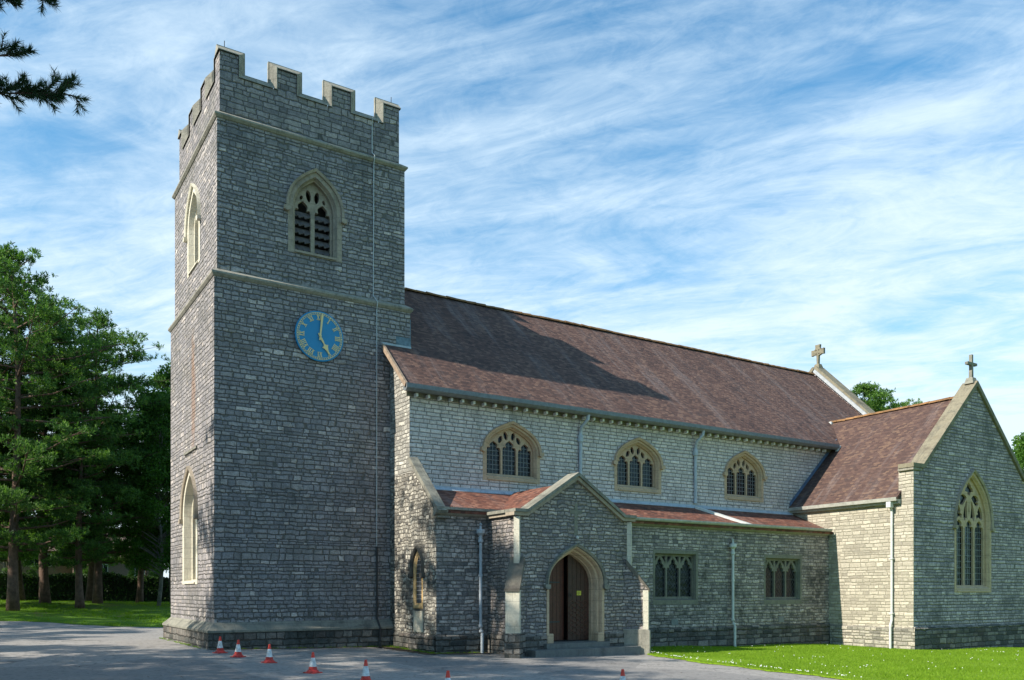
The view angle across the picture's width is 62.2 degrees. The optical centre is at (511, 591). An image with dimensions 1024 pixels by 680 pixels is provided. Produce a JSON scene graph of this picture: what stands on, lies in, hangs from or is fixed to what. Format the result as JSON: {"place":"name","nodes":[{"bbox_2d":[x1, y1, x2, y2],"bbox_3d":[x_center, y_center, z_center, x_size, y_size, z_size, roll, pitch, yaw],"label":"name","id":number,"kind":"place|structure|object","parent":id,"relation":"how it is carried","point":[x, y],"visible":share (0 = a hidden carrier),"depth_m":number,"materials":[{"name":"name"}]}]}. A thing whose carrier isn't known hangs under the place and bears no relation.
{"place":"outdoors","nodes":[
{"label":"outdoors","id":0,"kind":"place"},
{"bbox_2d":[0,599,170,626],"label":"woodland lawn","id":1,"kind":"structure","parent":0,"point":[91,620],"depth_m":47.09,"materials":[{"name":"green plant"}]},
{"bbox_2d":[0,541,38,575],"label":"bush","id":2,"kind":"object","parent":1,"relation":"on","point":[27,563],"visible":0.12,"depth_m":67.06,"materials":[{"name":"green plant"}]},
{"bbox_2d":[0,511,38,569],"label":"broadleaved tree","id":3,"kind":"object","parent":1,"relation":"on","point":[5,564],"depth_m":72.48,"materials":[{"name":"green plant"}]},
{"bbox_2d":[0,267,78,529],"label":"pine tree","id":4,"kind":"object","parent":1,"relation":"on","point":[28,427],"visible":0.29,"depth_m":49.11,"materials":[{"name":"green plant"}]},
{"bbox_2d":[0,377,88,600],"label":"pine tree","id":5,"kind":"object","parent":1,"relation":"on","point":[21,557],"visible":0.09,"depth_m":61.13,"materials":[{"name":"green plant"}]},
{"bbox_2d":[0,240,150,610],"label":"pine tree","id":6,"kind":"object","parent":1,"relation":"on","point":[46,315],"visible":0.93,"depth_m":47.70,"materials":[{"name":"green plant"}]},
{"bbox_2d":[0,296,157,603],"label":"pine tree","id":7,"kind":"object","parent":1,"relation":"on","point":[44,592],"visible":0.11,"depth_m":54.00,"materials":[{"name":"green plant"}]},
{"bbox_2d":[0,381,162,608],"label":"pine tree","id":8,"kind":"object","parent":1,"relation":"on","point":[80,484],"visible":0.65,"depth_m":51.66,"materials":[{"name":"green plant"}]},
{"bbox_2d":[0,570,169,601],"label":"hedge","id":9,"kind":"object","parent":1,"relation":"on","point":[118,587],"visible":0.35,"depth_m":68.12,"materials":[{"name":"green plant"}]},
{"bbox_2d":[0,309,170,603],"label":"pine tree","id":10,"kind":"object","parent":1,"relation":"on","point":[97,596],"visible":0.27,"depth_m":54.50,"materials":[{"name":"green plant"}]},
{"bbox_2d":[63,533,107,574],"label":"bush","id":11,"kind":"object","parent":1,"relation":"on","point":[85,571],"visible":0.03,"depth_m":69.08,"materials":[{"name":"green plant"}]},
{"bbox_2d":[50,466,124,573],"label":"broadleaved tree","id":12,"kind":"object","parent":1,"relation":"on","point":[112,565],"visible":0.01,"depth_m":74.09,"materials":[{"name":"green plant"}]},
{"bbox_2d":[35,395,153,600],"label":"pine tree","id":13,"kind":"object","parent":1,"relation":"on","point":[89,588],"visible":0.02,"depth_m":62.61,"materials":[{"name":"green plant"}]},
{"bbox_2d":[87,417,169,602],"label":"pine tree","id":14,"kind":"object","parent":1,"relation":"on","point":[140,586],"visible":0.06,"depth_m":61.29,"materials":[{"name":"green plant"}]},
{"bbox_2d":[111,387,170,605],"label":"birch tree","id":15,"kind":"object","parent":1,"relation":"on","point":[153,465],"visible":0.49,"depth_m":55.12,"materials":[{"name":"green plant"}]},
{"bbox_2d":[124,533,159,577],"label":"bush","id":16,"kind":"object","parent":1,"relation":"on","point":[130,573],"visible":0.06,"depth_m":70.85,"materials":[{"name":"green plant"}]},
{"bbox_2d":[120,361,170,604],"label":"birch tree","id":17,"kind":"object","parent":1,"relation":"on","point":[165,373],"visible":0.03,"depth_m":58.37,"materials":[{"name":"green plant"}]},
{"bbox_2d":[0,621,841,679],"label":"car park","id":18,"kind":"structure","parent":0,"point":[42,651],"depth_m":21.86,"materials":[{"name":"grey asphalt"}]},
{"bbox_2d":[0,0,92,117],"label":"pine tree","id":19,"kind":"object","parent":18,"relation":"on","point":[24,88],"visible":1,"depth_m":9.99,"materials":[{"name":"green plant"}]},
{"bbox_2d":[212,636,227,652],"bbox_3d":[-8.330,1.528,24.206,0.310,0.470,0.310,0,0,41],"label":"traffic cone","id":20,"kind":"object","parent":18,"relation":"on","point":[220,649],"visible":1,"depth_m":24.15,"materials":[{"name":"red plastic"}]},
{"bbox_2d":[230,640,245,657],"bbox_3d":[-7.415,1.548,22.971,0.310,0.470,0.310,1,0,12],"label":"traffic cone","id":21,"kind":"object","parent":18,"relation":"on","point":[238,653],"visible":1,"depth_m":22.91,"materials":[{"name":"red plastic"}]},
{"bbox_2d":[261,644,276,662],"bbox_3d":[-6.151,1.577,21.502,0.310,0.470,0.310,2,-1,-38],"label":"traffic cone","id":22,"kind":"object","parent":18,"relation":"on","point":[269,658],"visible":1,"depth_m":21.44,"materials":[{"name":"red plastic"}]},
{"bbox_2d":[303,652,322,673],"bbox_3d":[-4.505,1.614,19.191,0.310,0.470,0.310,1,0,29],"label":"traffic cone","id":23,"kind":"object","parent":18,"relation":"on","point":[312,669],"visible":1,"depth_m":19.13,"materials":[{"name":"red plastic"}]},
{"bbox_2d":[209,647,488,654],"bbox_3d":[-4.827,1.838,26.948,8.571,0.191,3.329,0,0,-1],"label":"earth strip","id":24,"kind":"object","parent":18,"relation":"on","point":[424,653],"visible":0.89,"depth_m":26.44,"materials":[{"name":"brown soil"}]},
{"bbox_2d":[160,637,485,653],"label":"weeds","id":25,"kind":"object","parent":24,"relation":"on","point":[188,644],"visible":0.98,"depth_m":27.10,"materials":[{"name":"green plant"}]},
{"bbox_2d":[361,660,370,679],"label":"traffic cone","id":26,"kind":"object","parent":18,"relation":"on","point":[365,674],"visible":1,"depth_m":17.07,"materials":[{"name":"plastic"}]},
{"bbox_2d":[445,670,450,679],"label":"traffic cone","id":27,"kind":"object","parent":18,"relation":"on","point":[447,677],"visible":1,"depth_m":14.83,"materials":[{"name":"red plastic"}]},
{"bbox_2d":[620,669,625,679],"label":"traffic cone","id":28,"kind":"object","parent":18,"relation":"on","point":[622,676],"visible":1,"depth_m":15.77,"materials":[{"name":"red plastic"}]},
{"bbox_2d":[79,647,839,679],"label":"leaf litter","id":29,"kind":"object","parent":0,"point":[366,647],"visible":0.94,"depth_m":25.85,"materials":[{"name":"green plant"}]},
{"bbox_2d":[0,0,1023,577],"label":"sky","id":30,"kind":"structure","parent":0,"point":[771,182],"materials":[{"name":"blue"}]},
{"bbox_2d":[647,643,1023,679],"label":"lawn","id":31,"kind":"structure","parent":0,"point":[712,659],"depth_m":24.96,"materials":[{"name":"green plant"}]},
{"bbox_2d":[651,644,1016,676],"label":"daisies","id":32,"kind":"object","parent":31,"relation":"on","point":[802,657],"visible":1,"depth_m":23.62,"materials":[{"name":"white plant"}]},
{"bbox_3d":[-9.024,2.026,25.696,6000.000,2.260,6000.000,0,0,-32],"label":"ground","id":33,"kind":"structure","parent":0,"visible":0},
{"bbox_2d":[0,528,159,576],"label":"house","id":34,"kind":"structure","parent":33,"relation":"on","point":[119,568],"depth_m":78.55,"materials":[{"name":"brick"}]},
{"bbox_2d":[25,554,51,566],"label":"window","id":35,"kind":"structure","parent":34,"relation":"in","point":[37,560],"depth_m":77.26,"materials":[{"name":"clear glass"}]},
{"bbox_2d":[102,564,107,572],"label":"window","id":36,"kind":"structure","parent":34,"relation":"in","point":[105,567],"depth_m":79.40,"materials":[{"name":"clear glass"}]},
{"bbox_2d":[162,41,1023,657],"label":"church","id":37,"kind":"structure","parent":33,"relation":"on","point":[370,447],"depth_m":28.64,"materials":[{"name":"grey stone"}]},
{"bbox_2d":[178,466,197,584],"bbox_3d":[-10.611,-2.231,28.738,0.830,4.002,2.560,0,0,-32],"label":"west window","id":38,"kind":"structure","parent":37,"relation":"in","point":[188,512],"depth_m":29.38,"materials":[{"name":"stone"}]},
{"bbox_2d":[183,183,200,278],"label":"belfry window","id":39,"kind":"structure","parent":37,"relation":"in","point":[192,220],"depth_m":29.21,"materials":[{"name":"stone"}]},
{"bbox_2d":[283,168,347,262],"bbox_3d":[-6.538,-12.261,27.751,2.100,2.863,0.860,0,0,-32],"label":"belfry window","id":40,"kind":"structure","parent":37,"relation":"in","point":[308,221],"depth_m":27.75,"materials":[{"name":"grey stone"}]},
{"bbox_2d":[408,546,424,608],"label":"lancet window","id":41,"kind":"structure","parent":37,"relation":"in","point":[416,568],"depth_m":27.07,"materials":[{"name":"stone"}]},
{"bbox_2d":[480,421,543,483],"bbox_3d":[-0.068,-4.876,29.720,2.580,2.133,0.500,0,0,-32],"label":"clerestory window","id":42,"kind":"structure","parent":37,"relation":"in","point":[511,453],"depth_m":29.81,"materials":[{"name":"stone"}]},
{"bbox_2d":[549,557,563,640],"bbox_3d":[1.327,0.177,26.838,0.825,2.765,0.066,0,0,-41],"label":"door leaf","id":43,"kind":"structure","parent":37,"relation":"in","point":[556,593],"depth_m":26.91,"materials":[{"name":"brown wood"}]},
{"bbox_2d":[567,555,588,639],"bbox_3d":[2.129,0.173,27.226,0.843,2.774,0.089,0,0,-32],"label":"door leaf","id":44,"kind":"structure","parent":37,"relation":"in","point":[577,578],"depth_m":27.18,"materials":[{"name":"brown wood"}]},
{"bbox_2d":[612,437,665,493],"bbox_3d":[4.800,-4.876,32.800,2.580,2.133,0.500,0,0,-32],"label":"clerestory window","id":45,"kind":"structure","parent":37,"relation":"in","point":[638,466],"depth_m":32.91,"materials":[{"name":"stone"}]},
{"bbox_2d":[653,549,697,604],"bbox_3d":[5.932,-0.515,31.347,2.220,2.010,0.372,0,0,-32],"label":"aisle window","id":46,"kind":"structure","parent":37,"relation":"in","point":[675,572],"depth_m":31.42,"materials":[{"name":"stone"}]},
{"bbox_2d":[723,451,767,502],"bbox_3d":[9.744,-4.876,35.927,2.580,2.133,0.500,0,0,-32],"label":"clerestory window","id":47,"kind":"structure","parent":37,"relation":"in","point":[744,475],"depth_m":36.08,"materials":[{"name":"stone"}]},
{"bbox_2d":[764,554,801,603],"bbox_3d":[10.876,-0.475,34.474,2.260,1.990,0.372,0,0,-32],"label":"aisle window","id":48,"kind":"structure","parent":37,"relation":"in","point":[782,573],"depth_m":34.58,"materials":[{"name":"stone"}]},
{"bbox_2d":[953,469,995,591],"bbox_3d":[18.880,-2.481,34.951,2.940,5.062,0.500,0,0,-32],"label":"transept window","id":49,"kind":"structure","parent":37,"relation":"in","point":[973,526],"depth_m":35.17,"materials":[{"name":"stone"}]},
{"bbox_2d":[850,381,922,411],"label":"tree","id":50,"kind":"object","parent":33,"relation":"on","point":[875,401],"visible":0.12,"depth_m":74.46,"materials":[{"name":"green plant"}]},
{"bbox_2d":[1011,432,1023,472],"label":"broadleaved tree","id":51,"kind":"object","parent":33,"relation":"on","point":[1018,450],"visible":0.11,"depth_m":59.37,"materials":[{"name":"green plant"}]}
]}

